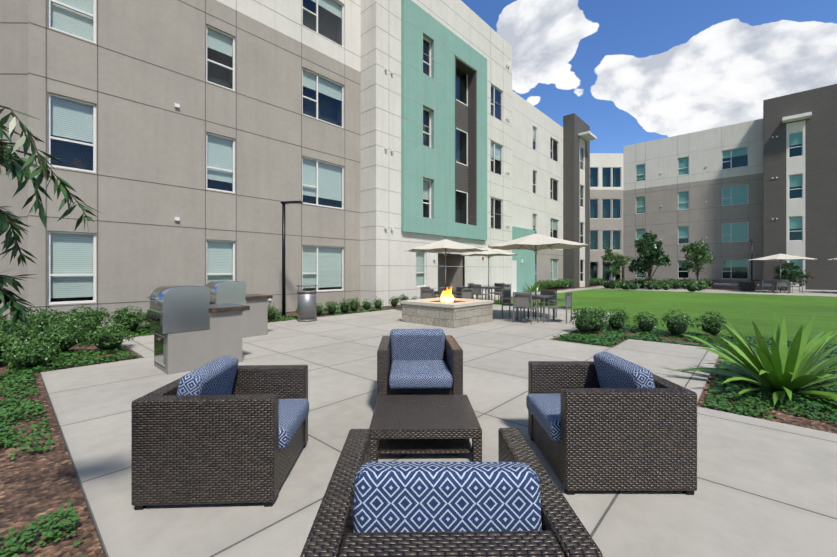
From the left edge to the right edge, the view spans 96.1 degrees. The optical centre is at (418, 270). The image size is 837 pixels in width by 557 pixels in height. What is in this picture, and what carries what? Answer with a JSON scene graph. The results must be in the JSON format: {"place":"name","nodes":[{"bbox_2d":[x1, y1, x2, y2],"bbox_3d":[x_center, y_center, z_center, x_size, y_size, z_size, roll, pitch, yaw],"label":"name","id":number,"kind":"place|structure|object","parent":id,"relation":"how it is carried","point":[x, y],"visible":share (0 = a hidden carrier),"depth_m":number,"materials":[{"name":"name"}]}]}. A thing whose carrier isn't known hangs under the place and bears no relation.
{"place":"outdoors","nodes":[
{"label":"outdoors","id":0,"kind":"place"},
{"bbox_2d":[0,105,98,329],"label":"tree","id":1,"kind":"object","parent":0,"point":[16,165],"visible":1,"depth_m":1.73,"materials":[{"name":"green plant"}]},
{"bbox_2d":[0,285,836,556],"bbox_3d":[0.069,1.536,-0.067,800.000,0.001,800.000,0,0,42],"label":"planting bed","id":2,"kind":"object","parent":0,"point":[34,484],"depth_m":2.90,"materials":[{"name":"brown soil"}]},
{"bbox_2d":[0,294,438,367],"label":"shrubs","id":3,"kind":"object","parent":2,"relation":"on","point":[44,337],"visible":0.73,"depth_m":7.01,"materials":[{"name":"green plant"}]},
{"bbox_2d":[281,201,302,316],"bbox_3d":[-4.029,-0.314,11.901,0.710,3.720,0.180,0,0,13],"label":"lamp post","id":4,"kind":"object","parent":2,"relation":"on","point":[283,203],"visible":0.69,"depth_m":11.92,"materials":[{"name":"black metal"}]},
{"bbox_2d":[0,0,836,327],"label":"buildings","id":5,"kind":"structure","parent":2,"relation":"on","point":[192,142],"depth_m":15.41,"materials":[{"name":"grey paint"}]},
{"bbox_2d":[0,305,836,556],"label":"groundcover","id":6,"kind":"object","parent":2,"relation":"on","point":[23,374],"visible":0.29,"depth_m":4.53,"materials":[{"name":"green plant"}]},
{"bbox_2d":[613,252,632,280],"bbox_3d":[19.992,-0.099,36.610,2.494,3.289,2.952,0,0,42],"label":"tree","id":7,"kind":"object","parent":2,"relation":"on","point":[626,258],"visible":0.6,"depth_m":36.61,"materials":[{"name":"plant"}]},
{"bbox_2d":[569,305,727,334],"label":"shrubs","id":8,"kind":"object","parent":2,"relation":"on","point":[589,320],"visible":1,"depth_m":8.88,"materials":[{"name":"green plant"}]},
{"bbox_2d":[628,231,671,282],"bbox_3d":[18.268,-0.825,29.701,2.847,4.742,2.919,0,0,21],"label":"magnolia tree","id":9,"kind":"object","parent":2,"relation":"on","point":[649,249],"visible":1,"depth_m":29.41,"materials":[{"name":"green plant"}]},
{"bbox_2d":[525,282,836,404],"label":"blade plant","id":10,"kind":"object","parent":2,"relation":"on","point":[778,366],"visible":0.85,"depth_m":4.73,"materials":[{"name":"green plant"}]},
{"bbox_2d":[680,238,715,279],"bbox_3d":[22.290,-0.509,30.081,2.270,4.111,2.656,0,0,34],"label":"slender tree","id":11,"kind":"object","parent":2,"relation":"on","point":[696,250],"visible":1,"depth_m":29.77,"materials":[{"name":"green plant"}]},
{"bbox_2d":[40,286,836,556],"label":"patio","id":12,"kind":"structure","parent":0,"point":[766,488],"depth_m":3.09,"materials":[{"name":"concrete"}]},
{"bbox_2d":[146,285,249,374],"bbox_3d":[-3.542,0.876,6.041,0.850,1.260,1.285,0,0,42],"label":"grill","id":13,"kind":"object","parent":12,"relation":"on","point":[192,327],"visible":1,"depth_m":5.67,"materials":[{"name":"stone"}]},
{"bbox_2d":[131,365,307,509],"bbox_3d":[-1.375,1.161,2.802,0.880,0.690,0.880,0,0,-2],"label":"armchair","id":14,"kind":"object","parent":12,"relation":"on","point":[204,449],"visible":0.9,"depth_m":2.37,"materials":[{"name":"wicker"}]},
{"bbox_2d":[177,356,237,394],"bbox_3d":[-1.571,0.914,2.793,0.150,0.430,0.644,13,-1,-3],"label":"cushion","id":15,"kind":"object","parent":14,"relation":"on","point":[216,377],"visible":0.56,"depth_m":2.70,"materials":[{"name":"fabric"}]},
{"bbox_2d":[279,399,308,449],"bbox_3d":[-1.248,1.132,2.802,0.720,0.144,0.648,0,0,-3],"label":"seat cushion","id":16,"kind":"object","parent":14,"relation":"on","point":[293,413],"visible":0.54,"depth_m":2.76,"materials":[{"name":"blue fabric"}]},
{"bbox_2d":[206,281,272,337],"bbox_3d":[-4.168,0.876,8.629,0.850,1.260,1.285,0,0,42],"label":"grill","id":17,"kind":"object","parent":12,"relation":"on","point":[255,320],"visible":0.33,"depth_m":8.40,"materials":[{"name":"stone"}]},
{"bbox_2d":[296,285,316,321],"bbox_3d":[-3.330,0.976,11.232,0.600,1.060,0.600,0,0,42],"label":"trash can","id":18,"kind":"object","parent":12,"relation":"on","point":[306,305],"visible":1,"depth_m":10.99,"materials":[{"name":"grey metal"}]},
{"bbox_2d":[377,335,462,397],"bbox_3d":[0.003,1.161,4.273,0.880,0.690,0.880,0,0,-2],"label":"armchair","id":19,"kind":"object","parent":12,"relation":"on","point":[453,355],"visible":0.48,"depth_m":3.85,"materials":[{"name":"wicker"}]},
{"bbox_2d":[390,329,444,363],"bbox_3d":[-0.014,0.912,4.470,0.644,0.430,0.150,0,13,-2],"label":"cushion","id":20,"kind":"object","parent":19,"relation":"on","point":[417,344],"visible":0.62,"depth_m":4.39,"materials":[{"name":"fabric"}]},
{"bbox_2d":[389,360,452,388],"bbox_3d":[0.014,1.132,4.134,0.648,0.144,0.720,0,0,-1],"label":"seat cushion","id":21,"kind":"object","parent":19,"relation":"on","point":[420,374],"visible":0.92,"depth_m":3.81,"materials":[{"name":"blue fabric"}]},
{"bbox_2d":[369,395,481,461],"bbox_3d":[0.048,1.369,3.313,0.880,0.275,0.820,0,0,-1],"label":"coffee table","id":22,"kind":"object","parent":12,"relation":"on","point":[424,424],"visible":0.9,"depth_m":3.06,"materials":[{"name":"wicker"}]},
{"bbox_2d":[420,287,440,298],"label":"patio chair","id":23,"kind":"object","parent":12,"relation":"on","point":[425,288],"visible":0.19,"depth_m":14.01,"materials":[{"name":"grey metal"}]},
{"bbox_2d":[421,288,440,298],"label":"patio chair","id":24,"kind":"object","parent":12,"relation":"on","point":[427,293],"visible":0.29,"depth_m":12.77,"materials":[{"name":"grey metal"}]},
{"bbox_2d":[404,237,487,289],"bbox_3d":[0.969,0.166,13.452,2.772,2.680,2.772,0,0,30],"label":"umbrella","id":25,"kind":"object","parent":12,"relation":"on","point":[445,245],"visible":0.94,"depth_m":13.27,"materials":[{"name":"grey fabric"}]},
{"bbox_2d":[400,297,493,327],"bbox_3d":[0.854,1.201,11.088,1.960,0.610,1.960,0,0,42],"label":"fire pit","id":26,"kind":"object","parent":12,"relation":"on","point":[457,312],"visible":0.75,"depth_m":10.43,"materials":[{"name":"stone"}]},
{"bbox_2d":[441,288,453,301],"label":"flames","id":27,"kind":"object","parent":26,"relation":"on","point":[447,295],"visible":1,"depth_m":11.15,"materials":[{"name":"yellow"}]},
{"bbox_2d":[434,291,460,294],"bbox_3d":[0.969,1.133,13.452,0.900,0.745,0.900,0,0,44],"label":"dining table","id":28,"kind":"object","parent":12,"relation":"on","point":[453,292],"visible":0.23,"depth_m":13.24,"materials":[{"name":"grey metal"}]},
{"bbox_2d":[300,428,602,556],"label":"armchair","id":29,"kind":"object","parent":12,"relation":"on","point":[564,532],"visible":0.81,"depth_m":1.16,"materials":[{"name":"wicker"}]},
{"bbox_2d":[353,461,541,532],"bbox_3d":[0.098,0.908,1.308,0.644,0.430,0.150,0,-10,0],"label":"cushion","id":30,"kind":"object","parent":29,"relation":"on","point":[437,496],"visible":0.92,"depth_m":1.26,"materials":[{"name":"fabric"}]},
{"bbox_2d":[456,287,468,297],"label":"patio chair","id":31,"kind":"object","parent":12,"relation":"on","point":[458,288],"visible":0.19,"depth_m":14.20,"materials":[{"name":"grey metal"}]},
{"bbox_2d":[453,288,472,298],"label":"patio chair","id":32,"kind":"object","parent":12,"relation":"on","point":[466,294],"visible":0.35,"depth_m":12.78,"materials":[{"name":"grey metal"}]},
{"bbox_2d":[468,283,482,299],"bbox_3d":[2.709,1.066,17.865,0.540,0.880,0.560,0,0,35],"label":"patio chair","id":33,"kind":"object","parent":12,"relation":"on","point":[469,285],"visible":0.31,"depth_m":17.92,"materials":[{"name":"grey metal"}]},
{"bbox_2d":[471,284,488,299],"bbox_3d":[2.760,1.066,16.848,0.540,0.880,0.560,0,0,-41],"label":"patio chair","id":34,"kind":"object","parent":12,"relation":"on","point":[476,289],"visible":0.77,"depth_m":16.69,"materials":[{"name":"grey metal"}]},
{"bbox_2d":[476,286,500,302],"bbox_3d":[3.243,1.133,17.382,0.900,0.745,0.900,0,0,42],"label":"dining table","id":35,"kind":"object","parent":12,"relation":"on","point":[490,287],"visible":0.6,"depth_m":17.33,"materials":[{"name":"grey metal"}]},
{"bbox_2d":[461,245,516,286],"bbox_3d":[3.243,0.166,17.382,2.494,2.680,2.494,0,0,12],"label":"umbrella","id":36,"kind":"object","parent":12,"relation":"on","point":[493,252],"visible":0.69,"depth_m":17.02,"materials":[{"name":"grey fabric"}]},
{"bbox_2d":[489,283,504,301],"bbox_3d":[3.726,1.066,17.916,0.560,0.880,0.540,0,0,44],"label":"patio chair","id":37,"kind":"object","parent":12,"relation":"on","point":[501,285],"visible":0.58,"depth_m":17.97,"materials":[{"name":"grey metal"}]},
{"bbox_2d":[494,284,510,303],"bbox_3d":[3.777,1.066,16.899,0.540,0.880,0.560,0,0,44],"label":"patio chair","id":38,"kind":"object","parent":12,"relation":"on","point":[507,286],"visible":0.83,"depth_m":16.87,"materials":[{"name":"grey metal"}]},
{"bbox_2d":[502,289,524,319],"bbox_3d":[2.994,1.066,11.842,0.540,0.880,0.560,0,0,40],"label":"patio chair","id":39,"kind":"object","parent":12,"relation":"on","point":[506,297],"visible":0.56,"depth_m":11.88,"materials":[{"name":"grey metal"}]},
{"bbox_2d":[513,292,538,323],"bbox_3d":[3.095,1.066,10.829,0.560,0.880,0.540,0,0,39],"label":"patio chair","id":40,"kind":"object","parent":12,"relation":"on","point":[521,300],"visible":1,"depth_m":10.67,"materials":[{"name":"grey metal"}]},
{"bbox_2d":[517,294,555,322],"bbox_3d":[3.551,1.133,11.386,0.900,0.745,0.900,0,0,39],"label":"dining table","id":41,"kind":"object","parent":12,"relation":"on","point":[539,296],"visible":0.48,"depth_m":11.03,"materials":[{"name":"grey metal"}]},
{"bbox_2d":[488,231,587,320],"bbox_3d":[3.551,0.166,11.386,2.772,2.680,2.772,0,0,16],"label":"umbrella","id":42,"kind":"object","parent":12,"relation":"on","point":[535,242],"visible":1,"depth_m":11.31,"materials":[{"name":"white fabric"}]},
{"bbox_2d":[533,289,556,317],"bbox_3d":[4.007,1.066,11.944,0.540,0.880,0.560,0,0,-44],"label":"patio chair","id":43,"kind":"object","parent":12,"relation":"on","point":[546,292],"visible":0.56,"depth_m":12.04,"materials":[{"name":"grey metal"}]},
{"bbox_2d":[547,292,571,323],"bbox_3d":[4.109,1.066,10.931,0.540,0.880,0.560,0,0,36],"label":"patio chair","id":44,"kind":"object","parent":12,"relation":"on","point":[568,299],"visible":1,"depth_m":10.85,"materials":[{"name":"grey metal"}]},
{"bbox_2d":[528,361,696,494],"bbox_3d":[1.423,1.161,2.944,0.880,0.690,0.880,0,0,0],"label":"armchair","id":45,"kind":"object","parent":12,"relation":"on","point":[628,439],"visible":0.75,"depth_m":2.50,"materials":[{"name":"wicker"}]},
{"bbox_2d":[526,394,560,440],"bbox_3d":[1.287,1.132,2.944,0.720,0.144,0.648,0,0,0],"label":"seat cushion","id":46,"kind":"object","parent":45,"relation":"on","point":[544,410],"visible":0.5,"depth_m":2.89,"materials":[{"name":"blue fabric"}]},
{"bbox_2d":[593,352,654,387],"bbox_3d":[1.618,0.915,2.949,0.150,0.430,0.644,-14,0,0],"label":"cushion","id":47,"kind":"object","parent":45,"relation":"on","point":[613,371],"visible":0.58,"depth_m":2.86,"materials":[{"name":"fabric"}]},
{"bbox_2d":[601,247,628,282],"bbox_3d":[15.665,-0.170,30.098,1.903,3.432,1.689,0,0,42],"label":"slender tree","id":48,"kind":"object","parent":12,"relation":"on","point":[609,259],"visible":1,"depth_m":29.97,"materials":[{"name":"green plant"}]},
{"bbox_2d":[537,277,760,291],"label":"hedges","id":49,"kind":"object","parent":12,"relation":"on","point":[690,285],"visible":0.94,"depth_m":29.44,"materials":[{"name":"green plant"}]},
{"bbox_2d":[711,280,786,290],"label":"sofas","id":50,"kind":"object","parent":12,"relation":"on","point":[739,285],"visible":0.77,"depth_m":28.51,"materials":[{"name":"wicker"}]},
{"bbox_2d":[750,240,752,281],"bbox_3d":[26.351,-0.424,29.739,0.180,3.940,0.710,0,0,42],"label":"lamp post","id":51,"kind":"object","parent":12,"relation":"on","point":[751,260],"visible":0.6,"depth_m":29.89,"materials":[{"name":"black metal"}]},
{"bbox_2d":[760,279,771,291],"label":"patio chair","id":52,"kind":"object","parent":12,"relation":"on","point":[761,283],"visible":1,"depth_m":25.53,"materials":[{"name":"grey metal"}]},
{"bbox_2d":[772,279,784,291],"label":"patio chair","id":53,"kind":"object","parent":12,"relation":"on","point":[776,284],"visible":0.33,"depth_m":26.04,"materials":[{"name":"grey metal"}]},
{"bbox_2d":[770,281,790,292],"bbox_3d":[24.288,1.133,25.221,0.900,0.745,0.900,0,0,36],"label":"dining table","id":54,"kind":"object","parent":12,"relation":"on","point":[773,282],"visible":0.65,"depth_m":25.12,"materials":[{"name":"grey metal"}]},
{"bbox_2d":[747,253,817,292],"bbox_3d":[24.288,0.166,25.221,3.187,2.680,3.187,0,0,30],"label":"umbrella","id":55,"kind":"object","parent":12,"relation":"on","point":[781,257],"visible":1,"depth_m":24.96,"materials":[{"name":"grey fabric"}]},
{"bbox_2d":[777,280,788,293],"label":"patio chair","id":56,"kind":"object","parent":12,"relation":"on","point":[782,283],"visible":1,"depth_m":24.48,"materials":[{"name":"grey metal"}]},
{"bbox_2d":[773,261,813,286],"bbox_3d":[28.275,0.408,28.657,2.083,2.276,2.448,0,0,-15],"label":"tree","id":57,"kind":"object","parent":12,"relation":"on","point":[788,274],"visible":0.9,"depth_m":28.35,"materials":[{"name":"green plant"}]},
{"bbox_2d":[789,280,802,292],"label":"patio chair","id":58,"kind":"object","parent":12,"relation":"on","point":[800,283],"visible":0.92,"depth_m":24.65,"materials":[{"name":"grey metal"}]},
{"bbox_2d":[461,0,836,152],"label":"sky","id":59,"kind":"structure","parent":0,"point":[634,71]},
{"bbox_2d":[493,289,836,345],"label":"lawn","id":60,"kind":"structure","parent":0,"point":[740,312],"depth_m":15.38,"materials":[{"name":"green plant"}]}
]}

